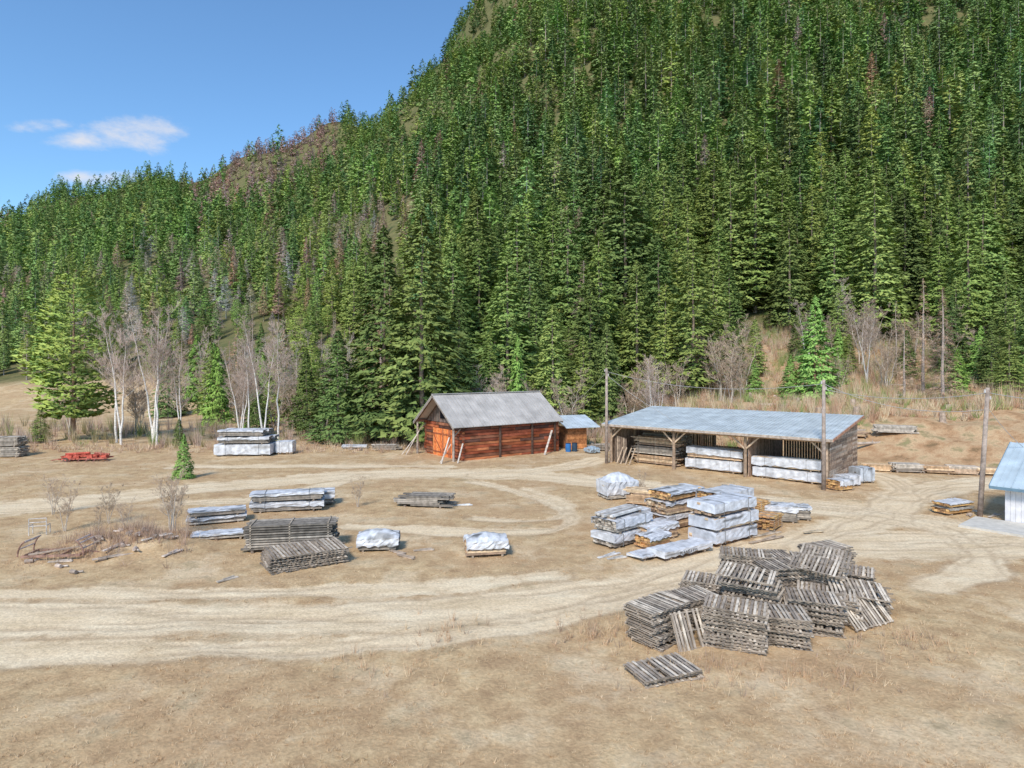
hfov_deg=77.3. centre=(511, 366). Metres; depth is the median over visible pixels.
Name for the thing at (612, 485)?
lumber bundle
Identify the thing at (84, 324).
dead conifer tree
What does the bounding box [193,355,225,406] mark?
alder tree
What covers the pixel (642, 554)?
lumber bundle
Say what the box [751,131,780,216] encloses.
spruce tree
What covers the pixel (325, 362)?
birch tree
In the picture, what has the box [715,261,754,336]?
fir tree
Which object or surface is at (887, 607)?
wooden pallet
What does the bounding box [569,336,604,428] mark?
cedar tree
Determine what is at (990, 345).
fir tree
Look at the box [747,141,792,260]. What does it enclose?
cedar tree
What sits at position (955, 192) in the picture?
fir tree
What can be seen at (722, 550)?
wooden pallet
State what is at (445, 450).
leaning board
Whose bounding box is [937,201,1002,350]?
spruce tree
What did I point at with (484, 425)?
log barn
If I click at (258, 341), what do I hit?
spruce tree
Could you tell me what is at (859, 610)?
wooden pallet
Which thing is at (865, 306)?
alder tree
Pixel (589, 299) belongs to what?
fir tree
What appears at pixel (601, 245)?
spruce tree
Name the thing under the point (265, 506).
lumber bundle
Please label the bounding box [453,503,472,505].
loose board
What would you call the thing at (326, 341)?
pine tree
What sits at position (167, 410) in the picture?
fir tree
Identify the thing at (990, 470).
lumber stack
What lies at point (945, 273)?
spruce tree
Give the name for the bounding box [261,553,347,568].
wooden pallet
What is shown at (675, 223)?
spruce tree
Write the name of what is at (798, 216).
fir tree
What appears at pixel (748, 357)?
alder tree
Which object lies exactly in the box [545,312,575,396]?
spruce tree
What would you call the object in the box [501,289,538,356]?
cedar tree
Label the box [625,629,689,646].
wooden pallet
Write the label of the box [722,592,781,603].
wooden pallet
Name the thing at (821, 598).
wooden pallet
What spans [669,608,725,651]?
wooden pallet
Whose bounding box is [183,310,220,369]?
fir tree
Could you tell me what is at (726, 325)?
alder tree
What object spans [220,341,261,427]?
birch tree
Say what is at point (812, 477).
lumber bundle
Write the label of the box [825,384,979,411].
overhead wire
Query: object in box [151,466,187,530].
bare sapling
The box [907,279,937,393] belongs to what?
larch tree
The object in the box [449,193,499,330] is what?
fir tree
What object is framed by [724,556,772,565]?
wooden pallet
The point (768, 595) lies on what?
wooden pallet
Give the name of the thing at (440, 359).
fir tree
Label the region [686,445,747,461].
lumber bundle
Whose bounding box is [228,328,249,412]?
dead conifer tree
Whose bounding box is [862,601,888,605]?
wooden pallet
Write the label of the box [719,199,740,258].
fir tree
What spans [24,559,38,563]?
wood scrap
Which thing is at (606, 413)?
utility pole
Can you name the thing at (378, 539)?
lumber bundle
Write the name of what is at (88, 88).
sky
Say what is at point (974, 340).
alder tree
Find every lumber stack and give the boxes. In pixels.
[0,435,27,446]
[0,445,30,457]
[240,516,339,552]
[371,443,401,450]
[393,491,456,508]
[587,443,609,449]
[595,504,643,519]
[623,486,653,504]
[631,435,686,447]
[631,444,685,456]
[632,453,684,465]
[642,431,693,463]
[753,497,770,512]
[756,510,783,531]
[857,431,870,437]
[861,463,892,471]
[870,424,918,434]
[888,462,923,472]
[922,464,955,474]
[944,464,979,475]
[976,467,996,473]
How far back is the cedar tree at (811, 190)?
131.14 m
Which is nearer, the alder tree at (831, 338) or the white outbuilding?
the white outbuilding
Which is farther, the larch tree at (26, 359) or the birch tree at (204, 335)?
the larch tree at (26, 359)
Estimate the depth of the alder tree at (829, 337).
99.71 m
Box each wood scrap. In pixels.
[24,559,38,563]
[54,563,68,567]
[69,569,83,573]
[98,556,106,560]
[167,535,178,538]
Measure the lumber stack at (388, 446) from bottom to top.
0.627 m
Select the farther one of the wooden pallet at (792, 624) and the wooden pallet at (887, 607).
the wooden pallet at (887, 607)
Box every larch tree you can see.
[18,332,31,379]
[248,317,256,350]
[562,261,592,399]
[888,301,902,366]
[889,319,916,396]
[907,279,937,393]
[921,287,963,400]
[921,295,960,392]
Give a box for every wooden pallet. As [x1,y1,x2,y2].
[259,559,349,575]
[260,556,347,570]
[261,552,348,566]
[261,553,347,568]
[261,558,348,572]
[262,542,348,563]
[263,539,349,560]
[264,536,352,559]
[622,607,683,621]
[623,595,689,618]
[623,652,701,684]
[625,591,689,616]
[625,608,689,625]
[625,612,688,626]
[625,620,691,635]
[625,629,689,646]
[625,656,702,685]
[626,618,690,633]
[626,663,704,688]
[627,614,691,630]
[628,624,693,642]
[629,626,694,645]
[630,622,692,640]
[631,633,693,651]
[656,585,715,603]
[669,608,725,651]
[670,588,713,609]
[678,580,731,593]
[680,579,721,594]
[680,594,704,610]
[681,572,728,590]
[682,570,721,586]
[701,593,767,617]
[701,605,764,627]
[701,614,765,628]
[702,619,766,638]
[702,626,764,640]
[702,629,766,643]
[702,636,765,653]
[702,637,767,650]
[703,596,768,620]
[703,602,770,625]
[703,620,767,634]
[703,630,768,647]
[703,639,766,655]
[705,616,770,631]
[715,561,777,586]
[718,552,770,562]
[718,571,781,593]
[718,574,780,594]
[719,548,771,560]
[720,546,773,559]
[721,580,782,597]
[722,584,785,599]
[722,587,783,601]
[722,590,782,604]
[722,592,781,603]
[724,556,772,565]
[741,549,790,557]
[741,601,812,622]
[749,563,810,575]
[750,566,805,576]
[751,570,809,581]
[752,557,813,570]
[753,559,805,572]
[753,570,812,579]
[757,576,805,583]
[758,625,809,637]
[764,606,814,625]
[767,627,810,640]
[768,615,810,627]
[768,626,814,637]
[768,633,810,644]
[768,633,811,648]
[768,636,811,646]
[768,638,812,651]
[769,622,812,634]
[769,622,813,629]
[781,602,842,624]
[782,581,810,586]
[782,600,846,619]
[783,589,848,610]
[783,596,847,614]
[784,586,851,607]
[787,602,848,616]
[788,551,849,579]
[789,551,846,564]
[790,556,840,579]
[793,566,845,581]
[796,579,856,603]
[797,542,853,553]
[798,540,852,552]
[798,542,857,570]
[799,584,859,606]
[800,564,845,583]
[806,569,848,587]
[806,580,835,586]
[808,608,847,622]
[808,625,840,636]
[809,616,844,627]
[810,616,843,633]
[811,616,843,626]
[812,632,846,638]
[814,624,842,634]
[827,577,891,602]
[836,564,873,578]
[846,566,875,580]
[846,592,893,631]
[847,582,894,600]
[849,598,862,611]
[850,606,863,621]
[860,603,893,609]
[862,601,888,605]
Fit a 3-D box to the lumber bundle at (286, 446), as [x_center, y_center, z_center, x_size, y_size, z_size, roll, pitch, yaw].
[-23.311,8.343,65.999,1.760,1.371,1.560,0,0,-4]
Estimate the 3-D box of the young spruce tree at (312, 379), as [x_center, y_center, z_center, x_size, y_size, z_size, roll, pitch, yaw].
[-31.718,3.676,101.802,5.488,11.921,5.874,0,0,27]
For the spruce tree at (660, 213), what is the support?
on the ground at (88, 622)
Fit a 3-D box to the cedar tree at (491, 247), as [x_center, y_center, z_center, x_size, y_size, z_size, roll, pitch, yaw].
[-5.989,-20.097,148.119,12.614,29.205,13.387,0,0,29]
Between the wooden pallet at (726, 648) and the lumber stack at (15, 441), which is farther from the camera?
the lumber stack at (15, 441)
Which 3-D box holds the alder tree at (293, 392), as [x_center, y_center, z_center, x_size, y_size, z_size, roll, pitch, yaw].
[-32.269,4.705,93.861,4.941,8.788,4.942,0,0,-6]
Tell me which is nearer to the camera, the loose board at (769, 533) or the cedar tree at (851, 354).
the loose board at (769, 533)
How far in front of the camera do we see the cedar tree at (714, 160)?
154.30 m
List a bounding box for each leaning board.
[441,437,449,463]
[457,443,463,462]
[544,430,552,454]
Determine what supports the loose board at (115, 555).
on the ground at (88, 622)
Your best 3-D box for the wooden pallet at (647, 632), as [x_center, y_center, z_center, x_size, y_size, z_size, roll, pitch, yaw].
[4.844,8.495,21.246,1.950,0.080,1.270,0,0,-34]
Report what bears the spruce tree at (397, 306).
on the ground at (88, 622)
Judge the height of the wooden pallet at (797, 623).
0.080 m
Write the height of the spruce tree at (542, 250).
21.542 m
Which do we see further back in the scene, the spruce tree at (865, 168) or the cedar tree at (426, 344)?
the spruce tree at (865, 168)
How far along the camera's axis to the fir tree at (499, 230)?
174.58 m
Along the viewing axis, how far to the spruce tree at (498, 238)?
155.88 m
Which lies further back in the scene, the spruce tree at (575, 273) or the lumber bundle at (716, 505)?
the spruce tree at (575, 273)
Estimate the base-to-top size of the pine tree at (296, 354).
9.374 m
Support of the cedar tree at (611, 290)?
on the ground at (88, 622)
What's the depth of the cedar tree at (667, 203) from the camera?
143.91 m
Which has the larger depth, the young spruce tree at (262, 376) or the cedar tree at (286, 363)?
the cedar tree at (286, 363)
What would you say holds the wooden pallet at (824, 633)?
on the wooden pallet at (822, 635)
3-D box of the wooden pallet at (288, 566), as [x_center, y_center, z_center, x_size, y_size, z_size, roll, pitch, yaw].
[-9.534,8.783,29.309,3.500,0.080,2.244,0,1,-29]
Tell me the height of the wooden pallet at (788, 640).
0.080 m
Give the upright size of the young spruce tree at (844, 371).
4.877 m
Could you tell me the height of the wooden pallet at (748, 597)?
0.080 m
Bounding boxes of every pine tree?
[11,273,127,439]
[145,345,161,367]
[233,318,253,352]
[284,305,316,358]
[288,351,303,390]
[294,345,327,415]
[318,306,336,337]
[322,338,335,372]
[329,333,356,378]
[366,324,413,400]
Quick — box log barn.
[413,391,562,461]
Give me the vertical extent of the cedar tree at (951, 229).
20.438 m
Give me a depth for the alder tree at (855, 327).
101.57 m
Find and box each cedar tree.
[29,410,54,442]
[75,349,89,374]
[96,318,123,371]
[113,336,124,370]
[170,318,187,362]
[191,342,223,416]
[261,344,290,424]
[273,333,295,405]
[304,331,325,392]
[337,259,365,338]
[354,339,379,407]
[356,312,379,382]
[361,284,382,325]
[407,319,418,366]
[408,318,434,399]
[415,273,450,380]
[426,233,458,308]
[438,214,458,267]
[439,226,469,327]
[439,301,476,377]
[468,218,500,325]
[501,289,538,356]
[503,255,538,355]
[521,229,539,260]
[526,304,577,422]
[555,291,563,312]
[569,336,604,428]
[572,235,633,386]
[616,260,662,396]
[627,179,654,239]
[637,283,687,397]
[645,160,689,275]
[653,242,725,395]
[654,199,683,289]
[662,199,720,343]
[684,252,747,383]
[689,173,720,274]
[691,150,731,272]
[703,168,765,315]
[722,186,759,274]
[726,204,765,311]
[746,319,771,374]
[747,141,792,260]
[747,167,772,268]
[792,183,840,305]
[806,204,832,295]
[818,285,854,352]
[834,173,912,334]
[841,334,859,372]
[854,155,881,220]
[910,164,943,240]
[928,277,976,367]
[938,212,955,260]
[982,270,1019,366]
[985,176,1023,289]
[989,329,1023,395]
[995,295,1023,378]
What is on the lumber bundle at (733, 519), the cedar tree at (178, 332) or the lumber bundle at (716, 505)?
the lumber bundle at (716, 505)
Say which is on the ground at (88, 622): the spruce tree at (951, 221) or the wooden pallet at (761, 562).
the spruce tree at (951, 221)
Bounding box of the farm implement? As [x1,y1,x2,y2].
[51,451,113,461]
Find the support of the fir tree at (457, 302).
on the ground at (88, 622)
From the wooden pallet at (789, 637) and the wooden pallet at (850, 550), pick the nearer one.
the wooden pallet at (789, 637)
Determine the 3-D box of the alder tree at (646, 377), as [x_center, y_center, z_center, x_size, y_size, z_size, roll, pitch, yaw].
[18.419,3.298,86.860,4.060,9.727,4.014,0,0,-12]
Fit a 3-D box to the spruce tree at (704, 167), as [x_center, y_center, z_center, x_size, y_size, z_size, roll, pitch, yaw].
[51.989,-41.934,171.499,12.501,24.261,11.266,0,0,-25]
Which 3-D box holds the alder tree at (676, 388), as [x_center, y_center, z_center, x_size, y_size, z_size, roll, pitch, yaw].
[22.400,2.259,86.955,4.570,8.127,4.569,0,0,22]
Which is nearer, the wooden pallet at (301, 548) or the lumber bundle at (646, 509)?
the wooden pallet at (301, 548)
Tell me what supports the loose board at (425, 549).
on the ground at (88, 622)
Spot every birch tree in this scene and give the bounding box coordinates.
[83,310,144,442]
[84,306,143,444]
[122,301,185,442]
[135,305,180,443]
[157,348,195,442]
[193,352,209,404]
[194,336,221,371]
[200,325,214,363]
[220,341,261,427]
[229,331,273,427]
[233,314,288,427]
[238,327,253,377]
[259,327,285,378]
[261,319,298,440]
[284,342,302,386]
[303,328,329,367]
[317,345,335,387]
[332,335,357,380]
[469,363,484,391]
[484,368,507,391]
[637,361,662,405]
[640,354,666,405]
[651,360,669,405]
[791,299,814,343]
[833,276,852,328]
[851,306,881,382]
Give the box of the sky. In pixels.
[0,0,475,221]
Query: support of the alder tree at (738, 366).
on the ground at (88, 622)
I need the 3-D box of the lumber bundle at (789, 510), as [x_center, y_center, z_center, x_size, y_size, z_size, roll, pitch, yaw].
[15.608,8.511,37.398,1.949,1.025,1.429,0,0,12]
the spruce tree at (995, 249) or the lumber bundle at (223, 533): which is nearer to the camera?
the lumber bundle at (223, 533)
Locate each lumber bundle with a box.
[186,510,246,525]
[187,504,245,518]
[190,528,244,539]
[214,443,273,456]
[217,429,266,436]
[217,435,272,443]
[227,428,272,433]
[249,488,324,502]
[249,497,324,512]
[266,434,278,440]
[270,441,275,452]
[276,440,295,454]
[321,487,334,504]
[341,444,367,448]
[356,528,400,551]
[463,531,509,557]
[584,446,599,453]
[591,510,652,533]
[591,528,640,547]
[596,472,638,500]
[626,547,656,561]
[631,504,650,511]
[633,529,671,548]
[636,517,679,538]
[644,496,694,515]
[647,483,704,501]
[647,537,712,559]
[651,511,693,527]
[685,456,747,473]
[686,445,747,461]
[687,492,756,517]
[688,508,758,531]
[688,523,757,545]
[695,484,753,497]
[711,446,747,463]
[751,455,821,471]
[752,465,820,483]
[764,501,798,523]
[795,503,811,520]
[826,477,855,490]
[833,473,860,486]
[849,465,874,483]
[930,497,973,508]
[930,505,974,515]
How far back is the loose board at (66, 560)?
29.19 m
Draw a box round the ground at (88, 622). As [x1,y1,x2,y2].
[0,0,1023,767]
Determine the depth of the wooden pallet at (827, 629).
21.31 m
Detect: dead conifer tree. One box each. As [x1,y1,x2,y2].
[78,318,89,365]
[226,342,233,377]
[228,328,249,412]
[274,329,293,419]
[360,304,379,401]
[362,295,408,407]
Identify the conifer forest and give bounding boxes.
[0,0,1023,374]
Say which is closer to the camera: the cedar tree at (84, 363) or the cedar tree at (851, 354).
the cedar tree at (851, 354)
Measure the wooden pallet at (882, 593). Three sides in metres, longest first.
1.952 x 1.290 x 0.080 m
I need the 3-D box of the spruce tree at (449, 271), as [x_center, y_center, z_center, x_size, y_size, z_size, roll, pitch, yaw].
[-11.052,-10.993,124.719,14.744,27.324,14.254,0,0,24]
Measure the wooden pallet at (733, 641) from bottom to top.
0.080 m
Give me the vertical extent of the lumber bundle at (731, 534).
0.758 m
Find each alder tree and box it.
[53,371,87,434]
[118,357,158,434]
[120,364,149,426]
[124,381,146,427]
[134,385,152,422]
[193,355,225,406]
[200,355,241,418]
[223,368,244,420]
[229,377,250,427]
[230,358,254,407]
[262,377,290,433]
[274,373,305,421]
[289,382,315,419]
[488,373,505,392]
[493,364,532,390]
[521,380,546,393]
[549,368,588,414]
[553,387,571,424]
[609,359,647,414]
[614,395,625,417]
[619,368,642,411]
[632,356,657,407]
[662,354,691,406]
[683,321,711,377]
[687,322,732,396]
[700,356,721,397]
[703,325,747,401]
[710,359,730,399]
[713,351,745,402]
[722,328,763,394]
[724,351,741,402]
[734,358,750,399]
[736,313,754,341]
[797,312,812,335]
[819,319,837,361]
[823,316,846,346]
[828,353,852,391]
[842,301,879,367]
[843,306,858,352]
[856,319,901,388]
[857,300,875,353]
[859,310,874,347]
[861,299,891,350]
[871,334,905,387]
[894,312,928,360]
[919,305,964,350]
[932,321,969,373]
[966,329,1002,358]
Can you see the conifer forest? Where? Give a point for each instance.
(958, 128)
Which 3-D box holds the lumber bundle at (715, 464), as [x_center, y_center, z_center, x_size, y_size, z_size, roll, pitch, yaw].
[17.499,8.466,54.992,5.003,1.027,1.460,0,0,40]
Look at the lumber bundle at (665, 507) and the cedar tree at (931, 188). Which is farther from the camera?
the cedar tree at (931, 188)
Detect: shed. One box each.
[558,414,599,448]
[601,406,863,478]
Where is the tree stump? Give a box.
[939,412,946,422]
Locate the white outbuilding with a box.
[988,442,1023,522]
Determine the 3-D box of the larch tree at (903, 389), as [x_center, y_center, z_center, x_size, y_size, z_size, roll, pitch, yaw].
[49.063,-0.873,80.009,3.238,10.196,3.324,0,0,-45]
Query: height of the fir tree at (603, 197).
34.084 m
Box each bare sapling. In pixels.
[41,474,68,514]
[49,480,81,531]
[89,503,105,530]
[98,482,123,523]
[113,494,136,525]
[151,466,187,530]
[162,479,188,528]
[179,509,190,537]
[349,476,364,506]
[638,470,649,486]
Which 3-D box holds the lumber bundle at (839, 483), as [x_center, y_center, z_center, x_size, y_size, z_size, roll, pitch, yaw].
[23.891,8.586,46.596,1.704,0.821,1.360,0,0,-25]
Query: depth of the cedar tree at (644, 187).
170.60 m
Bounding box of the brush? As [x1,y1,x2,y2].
[0,314,1023,453]
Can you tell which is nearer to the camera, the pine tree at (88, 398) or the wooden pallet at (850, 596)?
the wooden pallet at (850, 596)
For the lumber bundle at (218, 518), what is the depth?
36.46 m
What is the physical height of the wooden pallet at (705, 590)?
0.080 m
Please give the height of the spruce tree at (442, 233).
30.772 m
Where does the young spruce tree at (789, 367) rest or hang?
on the ground at (88, 622)
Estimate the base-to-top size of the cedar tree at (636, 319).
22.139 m
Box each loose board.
[47,559,72,562]
[92,553,131,560]
[141,533,172,540]
[162,549,183,556]
[216,575,238,582]
[387,549,406,554]
[396,554,414,559]
[413,547,433,550]
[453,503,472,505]
[597,551,620,558]
[607,555,626,559]
[748,535,783,543]
[751,530,781,537]
[803,529,823,532]
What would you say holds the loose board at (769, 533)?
on the ground at (88, 622)
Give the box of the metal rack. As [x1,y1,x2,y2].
[28,518,50,535]
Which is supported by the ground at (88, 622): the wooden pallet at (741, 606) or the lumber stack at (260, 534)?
the lumber stack at (260, 534)
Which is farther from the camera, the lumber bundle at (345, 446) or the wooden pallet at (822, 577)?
the lumber bundle at (345, 446)
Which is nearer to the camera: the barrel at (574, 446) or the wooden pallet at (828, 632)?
the wooden pallet at (828, 632)
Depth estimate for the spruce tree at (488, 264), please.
137.51 m
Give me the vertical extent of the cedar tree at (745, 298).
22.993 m
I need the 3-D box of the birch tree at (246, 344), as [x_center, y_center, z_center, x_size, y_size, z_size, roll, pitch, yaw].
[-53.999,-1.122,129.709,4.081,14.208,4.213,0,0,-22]
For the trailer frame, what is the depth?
29.62 m
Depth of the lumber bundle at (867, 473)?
49.02 m
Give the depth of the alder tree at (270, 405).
85.76 m
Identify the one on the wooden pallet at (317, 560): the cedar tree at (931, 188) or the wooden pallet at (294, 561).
the wooden pallet at (294, 561)
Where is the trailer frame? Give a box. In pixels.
[16,534,99,557]
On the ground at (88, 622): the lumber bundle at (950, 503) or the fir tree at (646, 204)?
the fir tree at (646, 204)
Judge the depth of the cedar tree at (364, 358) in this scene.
103.98 m
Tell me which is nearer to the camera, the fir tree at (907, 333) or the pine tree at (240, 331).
the fir tree at (907, 333)
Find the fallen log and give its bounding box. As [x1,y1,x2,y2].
[857,440,878,444]
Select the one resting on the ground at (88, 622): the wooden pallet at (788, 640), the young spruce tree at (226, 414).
the young spruce tree at (226, 414)
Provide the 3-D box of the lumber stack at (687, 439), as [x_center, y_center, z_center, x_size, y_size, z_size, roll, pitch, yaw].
[14.762,7.721,60.866,4.897,2.627,1.530,0,0,40]
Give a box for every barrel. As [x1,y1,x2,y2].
[565,443,570,451]
[572,442,576,451]
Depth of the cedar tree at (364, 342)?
113.64 m
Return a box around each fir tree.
[147,343,192,417]
[171,418,186,445]
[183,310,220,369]
[241,377,272,427]
[276,317,290,358]
[281,350,325,432]
[298,330,371,444]
[330,224,425,441]
[362,208,473,444]
[409,302,427,355]
[433,294,482,392]
[444,318,467,385]
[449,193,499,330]
[493,221,506,266]
[503,240,560,375]
[554,274,627,417]
[555,180,633,320]
[555,199,599,310]
[565,157,665,329]
[576,183,632,335]
[583,159,631,246]
[586,322,626,427]
[626,233,688,358]
[630,196,659,300]
[665,141,697,246]
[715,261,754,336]
[718,136,751,210]
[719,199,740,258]
[728,326,748,381]
[757,211,813,330]
[758,203,795,282]
[764,202,831,313]
[782,309,808,359]
[784,147,822,244]
[816,192,845,282]
[828,165,858,243]
[843,165,913,310]
[852,191,927,302]
[854,162,921,284]
[862,277,885,322]
[867,189,941,312]
[891,330,920,376]
[912,212,958,313]
[918,199,937,256]
[927,296,975,375]
[944,184,967,234]
[971,317,1014,384]
[978,146,1023,265]
[995,283,1023,370]
[996,197,1023,283]
[1000,242,1023,331]
[1008,189,1023,256]
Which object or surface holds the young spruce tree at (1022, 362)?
on the ground at (88, 622)
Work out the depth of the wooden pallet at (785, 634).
20.47 m
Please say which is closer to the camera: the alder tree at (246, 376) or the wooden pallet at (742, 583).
the wooden pallet at (742, 583)
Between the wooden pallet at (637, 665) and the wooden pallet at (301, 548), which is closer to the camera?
the wooden pallet at (637, 665)
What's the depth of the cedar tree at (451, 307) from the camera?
99.88 m
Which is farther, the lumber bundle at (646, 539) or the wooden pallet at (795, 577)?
the lumber bundle at (646, 539)
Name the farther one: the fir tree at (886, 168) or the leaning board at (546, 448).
the fir tree at (886, 168)
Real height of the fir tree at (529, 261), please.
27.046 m
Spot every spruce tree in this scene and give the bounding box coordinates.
[170,434,195,479]
[178,334,206,402]
[191,342,231,407]
[198,346,238,425]
[245,352,270,416]
[247,365,279,423]
[252,323,268,363]
[297,353,324,420]
[301,297,320,339]
[327,344,349,416]
[387,279,407,335]
[416,311,442,401]
[418,213,457,319]
[418,240,485,355]
[454,212,471,272]
[461,231,494,359]
[461,312,478,382]
[462,229,476,281]
[466,249,550,391]
[470,247,497,343]
[474,291,515,391]
[477,329,504,391]
[483,203,552,326]
[489,231,504,285]
[496,278,525,371]
[508,334,527,391]
[510,293,565,401]
[532,235,553,303]
[534,244,559,310]
[538,201,566,294]
[542,207,586,358]
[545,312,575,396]
[555,245,587,353]
[560,321,576,375]
[565,231,634,398]
[612,194,666,310]
[614,302,635,363]
[650,251,684,318]
[651,187,667,242]
[657,208,698,315]
[677,185,710,272]
[692,164,716,224]
[695,212,742,309]
[711,160,729,218]
[721,138,804,312]
[723,161,748,218]
[742,360,766,395]
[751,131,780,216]
[757,173,812,290]
[775,354,801,397]
[778,175,807,248]
[781,164,799,203]
[783,295,841,402]
[802,200,865,325]
[808,166,860,262]
[829,328,849,364]
[830,353,850,384]
[832,146,857,225]
[839,157,871,261]
[849,185,889,272]
[889,166,932,274]
[894,282,911,320]
[909,235,963,337]
[928,189,961,291]
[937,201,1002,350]
[939,348,975,396]
[941,190,1023,336]
[946,229,988,336]
[949,189,966,240]
[961,325,994,381]
[966,203,1015,296]
[991,246,1014,324]
[995,246,1023,324]
[1004,303,1023,370]
[1011,357,1023,387]
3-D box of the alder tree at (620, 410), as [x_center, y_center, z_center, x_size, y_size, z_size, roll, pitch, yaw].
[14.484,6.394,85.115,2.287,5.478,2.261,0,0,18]
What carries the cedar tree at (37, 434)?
on the ground at (88, 622)
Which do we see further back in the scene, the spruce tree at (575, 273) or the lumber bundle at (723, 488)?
the spruce tree at (575, 273)
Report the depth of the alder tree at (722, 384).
88.27 m
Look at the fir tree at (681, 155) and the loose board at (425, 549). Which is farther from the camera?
the fir tree at (681, 155)
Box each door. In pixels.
[433,427,441,455]
[442,429,451,457]
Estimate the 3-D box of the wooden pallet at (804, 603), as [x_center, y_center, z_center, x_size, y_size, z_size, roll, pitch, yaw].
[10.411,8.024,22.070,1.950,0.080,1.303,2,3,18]
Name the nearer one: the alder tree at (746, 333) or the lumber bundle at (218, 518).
the lumber bundle at (218, 518)
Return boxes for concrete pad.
[958,516,1023,537]
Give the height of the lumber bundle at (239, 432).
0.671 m
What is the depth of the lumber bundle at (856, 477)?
47.86 m
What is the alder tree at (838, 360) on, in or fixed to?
on the ground at (88, 622)
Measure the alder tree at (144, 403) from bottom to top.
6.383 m
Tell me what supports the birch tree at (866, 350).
on the ground at (88, 622)
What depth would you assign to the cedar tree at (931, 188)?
171.12 m
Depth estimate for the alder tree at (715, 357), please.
86.91 m
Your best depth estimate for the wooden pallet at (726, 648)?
20.17 m
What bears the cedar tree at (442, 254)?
on the ground at (88, 622)
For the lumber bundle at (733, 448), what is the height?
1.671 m
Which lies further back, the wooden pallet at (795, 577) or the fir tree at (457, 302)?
the fir tree at (457, 302)
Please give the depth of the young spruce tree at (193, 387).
127.04 m
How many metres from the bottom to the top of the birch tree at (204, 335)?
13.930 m
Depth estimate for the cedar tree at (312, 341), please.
118.14 m
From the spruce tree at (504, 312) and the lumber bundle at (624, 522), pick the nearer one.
the lumber bundle at (624, 522)
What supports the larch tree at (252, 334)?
on the ground at (88, 622)
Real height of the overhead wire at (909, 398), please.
0.574 m
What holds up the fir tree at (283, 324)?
on the ground at (88, 622)
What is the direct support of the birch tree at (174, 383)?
on the ground at (88, 622)
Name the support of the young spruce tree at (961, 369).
on the ground at (88, 622)
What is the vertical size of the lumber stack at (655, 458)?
0.827 m
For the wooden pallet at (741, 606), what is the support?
on the wooden pallet at (736, 614)
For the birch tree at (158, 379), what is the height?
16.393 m
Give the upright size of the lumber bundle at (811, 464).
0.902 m
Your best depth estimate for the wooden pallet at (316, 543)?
29.07 m
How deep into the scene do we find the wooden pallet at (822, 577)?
23.94 m
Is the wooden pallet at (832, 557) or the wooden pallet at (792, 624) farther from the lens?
the wooden pallet at (832, 557)
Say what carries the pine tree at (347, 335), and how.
on the ground at (88, 622)
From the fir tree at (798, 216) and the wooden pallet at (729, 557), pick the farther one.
the fir tree at (798, 216)
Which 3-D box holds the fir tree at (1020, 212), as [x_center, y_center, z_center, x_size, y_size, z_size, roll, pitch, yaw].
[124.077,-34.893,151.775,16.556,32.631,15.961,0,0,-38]
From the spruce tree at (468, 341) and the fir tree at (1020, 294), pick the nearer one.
the fir tree at (1020, 294)
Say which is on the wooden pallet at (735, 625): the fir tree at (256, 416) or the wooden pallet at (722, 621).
the wooden pallet at (722, 621)
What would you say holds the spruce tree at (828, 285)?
on the ground at (88, 622)
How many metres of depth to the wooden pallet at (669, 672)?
18.48 m
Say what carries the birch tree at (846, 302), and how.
on the ground at (88, 622)
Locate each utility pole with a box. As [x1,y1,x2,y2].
[604,368,608,463]
[821,380,826,490]
[977,388,990,516]
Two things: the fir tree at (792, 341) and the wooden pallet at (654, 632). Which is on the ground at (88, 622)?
the fir tree at (792, 341)
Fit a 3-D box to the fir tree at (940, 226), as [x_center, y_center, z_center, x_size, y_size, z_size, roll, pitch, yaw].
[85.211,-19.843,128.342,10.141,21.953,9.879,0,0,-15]
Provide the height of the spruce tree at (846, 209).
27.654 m
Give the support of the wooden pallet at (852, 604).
on the wooden pallet
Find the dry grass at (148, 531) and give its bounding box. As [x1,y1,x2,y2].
[0,405,1023,767]
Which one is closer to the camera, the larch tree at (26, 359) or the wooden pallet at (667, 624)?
the wooden pallet at (667, 624)
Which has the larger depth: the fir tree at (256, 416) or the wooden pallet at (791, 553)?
the fir tree at (256, 416)
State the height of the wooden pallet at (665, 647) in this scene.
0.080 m
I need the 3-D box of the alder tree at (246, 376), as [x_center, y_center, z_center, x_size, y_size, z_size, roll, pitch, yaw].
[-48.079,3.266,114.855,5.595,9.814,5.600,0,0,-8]
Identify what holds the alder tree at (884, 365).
on the ground at (88, 622)
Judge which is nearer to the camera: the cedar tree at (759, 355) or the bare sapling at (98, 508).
the bare sapling at (98, 508)
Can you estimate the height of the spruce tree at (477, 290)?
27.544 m
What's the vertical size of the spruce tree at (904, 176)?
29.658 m
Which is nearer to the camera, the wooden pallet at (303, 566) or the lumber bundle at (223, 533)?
the wooden pallet at (303, 566)
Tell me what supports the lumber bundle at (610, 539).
on the ground at (88, 622)
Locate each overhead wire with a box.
[609,372,818,388]
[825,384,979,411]
[825,389,984,398]
[989,410,1022,446]
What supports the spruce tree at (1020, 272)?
on the ground at (88, 622)
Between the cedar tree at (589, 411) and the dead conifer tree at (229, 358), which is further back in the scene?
the dead conifer tree at (229, 358)
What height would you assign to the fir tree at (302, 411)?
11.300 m
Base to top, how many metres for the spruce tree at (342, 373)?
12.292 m
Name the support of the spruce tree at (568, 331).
on the ground at (88, 622)
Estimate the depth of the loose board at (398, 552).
30.84 m
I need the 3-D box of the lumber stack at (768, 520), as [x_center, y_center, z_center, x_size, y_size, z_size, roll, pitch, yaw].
[14.340,8.596,35.648,1.020,0.827,2.051,0,0,40]
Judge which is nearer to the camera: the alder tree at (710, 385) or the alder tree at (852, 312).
the alder tree at (710, 385)
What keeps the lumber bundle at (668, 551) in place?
on the ground at (88, 622)
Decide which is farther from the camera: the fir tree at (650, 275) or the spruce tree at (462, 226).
the spruce tree at (462, 226)

